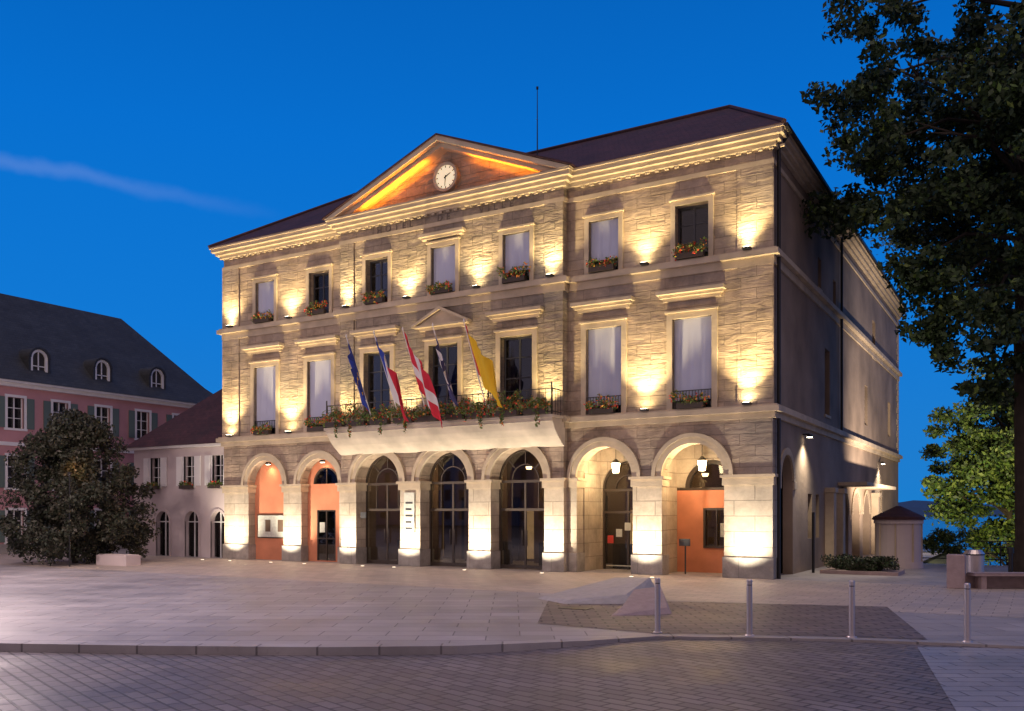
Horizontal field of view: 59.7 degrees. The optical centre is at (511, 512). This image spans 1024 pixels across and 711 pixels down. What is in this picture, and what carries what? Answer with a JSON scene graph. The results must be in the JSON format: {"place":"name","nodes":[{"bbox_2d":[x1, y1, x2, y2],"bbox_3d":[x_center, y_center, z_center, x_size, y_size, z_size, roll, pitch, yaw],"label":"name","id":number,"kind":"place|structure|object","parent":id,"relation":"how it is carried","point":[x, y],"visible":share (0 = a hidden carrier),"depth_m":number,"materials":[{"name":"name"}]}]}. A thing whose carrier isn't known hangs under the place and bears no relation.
{"place":"outdoors","nodes":[
{"label":"outdoors","id":0,"kind":"place"},
{"bbox_2d":[0,385,188,543],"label":"walls","id":1,"kind":"structure","parent":0,"point":[85,402],"depth_m":50.86,"materials":[{"name":"pink paint"}]},
{"bbox_2d":[8,398,175,541],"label":"dark openings","id":2,"kind":"object","parent":1,"relation":"attached to","point":[17,421],"depth_m":48.45,"materials":[{"name":"grey"}]},
{"bbox_2d":[0,378,195,553],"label":"window trim and shutters","id":3,"kind":"structure","parent":1,"relation":"attached to","point":[29,414],"depth_m":49.59,"materials":[{"name":"white paint"}]},
{"bbox_2d":[0,293,212,403],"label":"roof","id":4,"kind":"structure","parent":1,"relation":"on","point":[70,340],"depth_m":53.84,"materials":[{"name":"tile"}]},
{"bbox_2d":[19,347,166,389],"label":"dormers","id":5,"kind":"object","parent":4,"relation":"attached to","point":[38,358],"visible":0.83,"depth_m":52.49,"materials":[{"name":"white"}]},
{"bbox_2d":[0,639,1016,710],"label":"road","id":6,"kind":"structure","parent":0,"point":[704,675],"depth_m":12.18,"materials":[{"name":"grey stone"}]},
{"bbox_2d":[0,0,1021,505],"label":"sky","id":7,"kind":"structure","parent":0,"point":[138,137],"materials":[{"name":"blue"}]},
{"bbox_2d":[0,549,1023,643],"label":"plaza paving","id":8,"kind":"structure","parent":0,"point":[61,604],"depth_m":19.76,"materials":[{"name":"grey stone"}]},
{"bbox_2d":[134,446,223,557],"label":"walls","id":9,"kind":"structure","parent":8,"relation":"on","point":[177,503],"depth_m":44.33,"materials":[{"name":"white paint"}]},
{"bbox_2d":[126,389,221,447],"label":"roof","id":10,"kind":"structure","parent":9,"relation":"on","point":[200,422],"depth_m":45.12,"materials":[{"name":"tile"}]},
{"bbox_2d":[125,443,223,557],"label":"window and shutters","id":11,"kind":"structure","parent":9,"relation":"attached to","point":[181,469],"depth_m":44.10,"materials":[{"name":"white wood"}]},
{"bbox_2d":[155,455,223,556],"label":"window glass panes","id":12,"kind":"object","parent":11,"relation":"attached to","point":[191,537],"visible":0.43,"depth_m":44.19,"materials":[{"name":"black glass"}]},
{"bbox_2d":[146,484,222,488],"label":"window boxes","id":13,"kind":"object","parent":9,"relation":"attached to","point":[188,486],"depth_m":43.63,"materials":[{"name":"brown wood"}]},
{"bbox_2d":[146,480,221,487],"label":"window box plants","id":14,"kind":"object","parent":13,"relation":"in","point":[187,483],"depth_m":43.71,"materials":[{"name":"plant"}]},
{"bbox_2d":[208,86,908,578],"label":"town hall","id":15,"kind":"structure","parent":8,"relation":"on","point":[682,332],"depth_m":34.42,"materials":[{"name":"stone"}]},
{"bbox_2d":[345,334,373,418],"bbox_3d":[-5.881,-5.327,35.190,0.504,3.185,1.809,0,0,31],"label":"flag on pole","id":16,"kind":"object","parent":15,"relation":"on","point":[354,369],"visible":1,"depth_m":34.85,"materials":[{"name":"blue fabric"}]},
{"bbox_2d":[373,331,408,421],"bbox_3d":[-4.433,-5.184,34.371,1.090,3.471,1.748,0,0,31],"label":"flag on pole","id":17,"kind":"object","parent":15,"relation":"on","point":[392,379],"visible":1,"depth_m":33.96,"materials":[{"name":"fabric"}]},
{"bbox_2d":[402,327,442,427],"bbox_3d":[-3.170,-5.022,33.621,1.288,3.796,1.757,0,0,31],"label":"flag on pole","id":18,"kind":"object","parent":15,"relation":"on","point":[425,386],"visible":0.98,"depth_m":33.30,"materials":[{"name":"red fabric"}]},
{"bbox_2d":[432,323,457,411],"bbox_3d":[-2.297,-5.327,33.077,0.604,3.185,1.807,0,0,31],"label":"flag on pole","id":19,"kind":"object","parent":15,"relation":"on","point":[445,372],"visible":1,"depth_m":32.64,"materials":[{"name":"fabric"}]},
{"bbox_2d":[463,319,501,410],"bbox_3d":[-0.835,-5.316,32.240,1.234,3.207,1.763,0,0,31],"label":"flag on pole","id":20,"kind":"object","parent":15,"relation":"on","point":[484,367],"visible":0.98,"depth_m":31.89,"materials":[{"name":"yellow fabric"}]},
{"bbox_2d":[260,203,710,433],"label":"window frames","id":21,"kind":"structure","parent":15,"relation":"in","point":[381,275],"depth_m":35.72,"materials":[{"name":"brown"}]},
{"bbox_2d":[847,580,856,637],"bbox_3d":[5.950,1.698,15.619,0.170,1.005,0.170,0,0,31],"label":"steel bollard","id":22,"kind":"object","parent":8,"relation":"on","point":[851,608],"visible":1,"depth_m":15.57,"materials":[{"name":"silver metal"}]},
{"bbox_2d":[820,553,904,575],"bbox_3d":[12.620,1.847,32.144,2.672,0.729,1.950,0,0,31],"label":"clipped hedge","id":23,"kind":"object","parent":8,"relation":"on","point":[860,565],"visible":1,"depth_m":31.66,"materials":[{"name":"green plant"}]},
{"bbox_2d":[872,506,925,568],"bbox_3d":[15.419,0.975,35.592,2.000,2.450,2.000,0,0,31],"label":"round stone kiosk","id":24,"kind":"object","parent":8,"relation":"on","point":[899,532],"visible":0.86,"depth_m":34.88,"materials":[{"name":"stone"}]},
{"bbox_2d":[799,0,1023,571],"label":"plane tree","id":25,"kind":"object","parent":8,"relation":"on","point":[989,119],"visible":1,"depth_m":31.24,"materials":[{"name":"green plant"}]},
{"bbox_2d":[923,527,972,556],"bbox_3d":[17.989,1.259,36.977,2.002,1.319,1.124,0,0,31],"label":"garden shrub","id":26,"kind":"object","parent":8,"relation":"on","point":[932,544],"visible":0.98,"depth_m":36.84,"materials":[{"name":"green plant"}]},
{"bbox_2d":[946,554,965,588],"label":"stone gate block","id":27,"kind":"structure","parent":8,"relation":"on","point":[955,571],"depth_m":25.62,"materials":[{"name":"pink stone"}]},
{"bbox_2d":[923,540,1014,565],"bbox_3d":[30.839,1.690,30.241,31.100,1.020,0.050,0,0,31],"label":"terrace railing","id":28,"kind":"object","parent":8,"relation":"on","point":[1000,553],"visible":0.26,"depth_m":36.78,"materials":[{"name":"grey metal"}]},
{"bbox_2d":[963,550,984,572],"bbox_3d":[14.449,1.690,27.899,0.620,1.020,0.620,0,0,31],"label":"litter bin","id":29,"kind":"object","parent":8,"relation":"on","point":[974,560],"visible":0.58,"depth_m":27.66,"materials":[{"name":"metal"}]},
{"bbox_2d":[1007,547,1013,571],"bbox_3d":[17.599,1.725,31.498,0.220,0.950,0.220,0,0,31],"label":"bollard post","id":30,"kind":"object","parent":8,"relation":"on","point":[1010,551],"visible":0.83,"depth_m":31.45,"materials":[{"name":"grey metal"}]},
{"bbox_2d":[0,552,1023,617],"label":"forecourt paving","id":31,"kind":"structure","parent":0,"point":[991,602],"depth_m":27.85,"materials":[{"name":"grey stone"}]},
{"bbox_2d":[68,472,71,566],"bbox_3d":[-17.849,0.290,35.998,0.160,3.820,0.152,0,0,31],"label":"garden spot post","id":32,"kind":"object","parent":31,"relation":"on","point":[69,473],"visible":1,"depth_m":35.97,"materials":[{"name":"black metal"}]},
{"bbox_2d":[0,407,161,565],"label":"evergreen bush","id":33,"kind":"object","parent":31,"relation":"on","point":[70,438],"visible":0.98,"depth_m":37.62,"materials":[{"name":"green plant"}]},
{"bbox_2d":[96,554,140,565],"bbox_3d":[-16.332,1.975,37.004,1.950,0.450,0.700,0,0,31],"label":"stone planter bench","id":34,"kind":"object","parent":31,"relation":"on","point":[120,559],"visible":1,"depth_m":36.63,"materials":[{"name":"beige stone"}]},
{"bbox_2d":[966,572,1023,588],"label":"bench","id":35,"kind":"object","parent":31,"relation":"on","point":[982,580],"visible":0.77,"depth_m":25.93,"materials":[{"name":"pink stone"}]},
{"bbox_2d":[538,601,926,639],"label":"brick paving","id":36,"kind":"structure","parent":0,"point":[684,617],"depth_m":18.22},
{"bbox_2d":[559,606,592,609],"bbox_3d":[1.450,2.186,20.299,0.700,0.011,0.400,0,0,31],"label":"drain grate","id":37,"kind":"object","parent":36,"relation":"on","point":[576,608],"visible":1,"depth_m":20.19,"materials":[{"name":"grey metal"}]},
{"bbox_2d":[537,577,671,615],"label":"granite fountain block","id":38,"kind":"structure","parent":36,"relation":"on","point":[635,595],"depth_m":21.49,"materials":[{"name":"grey stone"}]},
{"bbox_2d":[653,578,661,632],"bbox_3d":[2.650,1.698,16.239,0.170,1.005,0.170,0,0,31],"label":"steel bollard","id":39,"kind":"object","parent":36,"relation":"on","point":[657,605],"visible":1,"depth_m":16.20,"materials":[{"name":"silver metal"}]},
{"bbox_2d":[923,553,962,563],"bbox_3d":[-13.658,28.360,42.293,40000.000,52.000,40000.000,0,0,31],"label":"ground","id":40,"kind":"structure","parent":0,"point":[935,561],"depth_m":44.95,"materials":[{"name":"green plant"}]},
{"bbox_2d":[0,634,1023,655],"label":"kerb","id":41,"kind":"structure","parent":40,"relation":"on","point":[254,649],"depth_m":14.75,"materials":[{"name":"stone"}]},
{"bbox_2d":[745,579,753,635],"bbox_3d":[4.220,1.698,15.849,0.170,1.005,0.170,0,0,31],"label":"steel bollard","id":42,"kind":"object","parent":41,"relation":"on","point":[749,607],"visible":1,"depth_m":15.81,"materials":[{"name":"silver metal"}]},
{"bbox_2d":[962,583,972,642],"bbox_3d":[7.680,1.698,15.049,0.170,1.005,0.170,0,0,31],"label":"steel bollard","id":43,"kind":"object","parent":41,"relation":"on","point":[967,612],"visible":1,"depth_m":15.01,"materials":[{"name":"silver metal"}]},
{"bbox_2d":[918,355,1014,565],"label":"lime tree","id":44,"kind":"object","parent":40,"relation":"on","point":[989,464],"visible":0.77,"depth_m":49.75,"materials":[{"name":"green plant"}]},
{"bbox_2d":[898,500,1014,515],"bbox_3d":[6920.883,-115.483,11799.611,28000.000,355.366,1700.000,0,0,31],"label":"hills","id":45,"kind":"structure","parent":0,"point":[918,507],"depth_m":12474.27,"materials":[{"name":"blue"}]},
{"bbox_2d":[923,516,1005,564],"bbox_3d":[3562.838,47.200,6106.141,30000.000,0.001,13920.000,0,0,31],"label":"lake water","id":46,"kind":"structure","parent":0,"point":[928,527],"depth_m":2938.64,"materials":[{"name":"blue liquid"}]},
{"bbox_2d":[918,647,1023,710],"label":"crossing slabs","id":47,"kind":"structure","parent":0,"point":[980,679],"depth_m":12.15,"materials":[{"name":"grey stone"}]}
]}

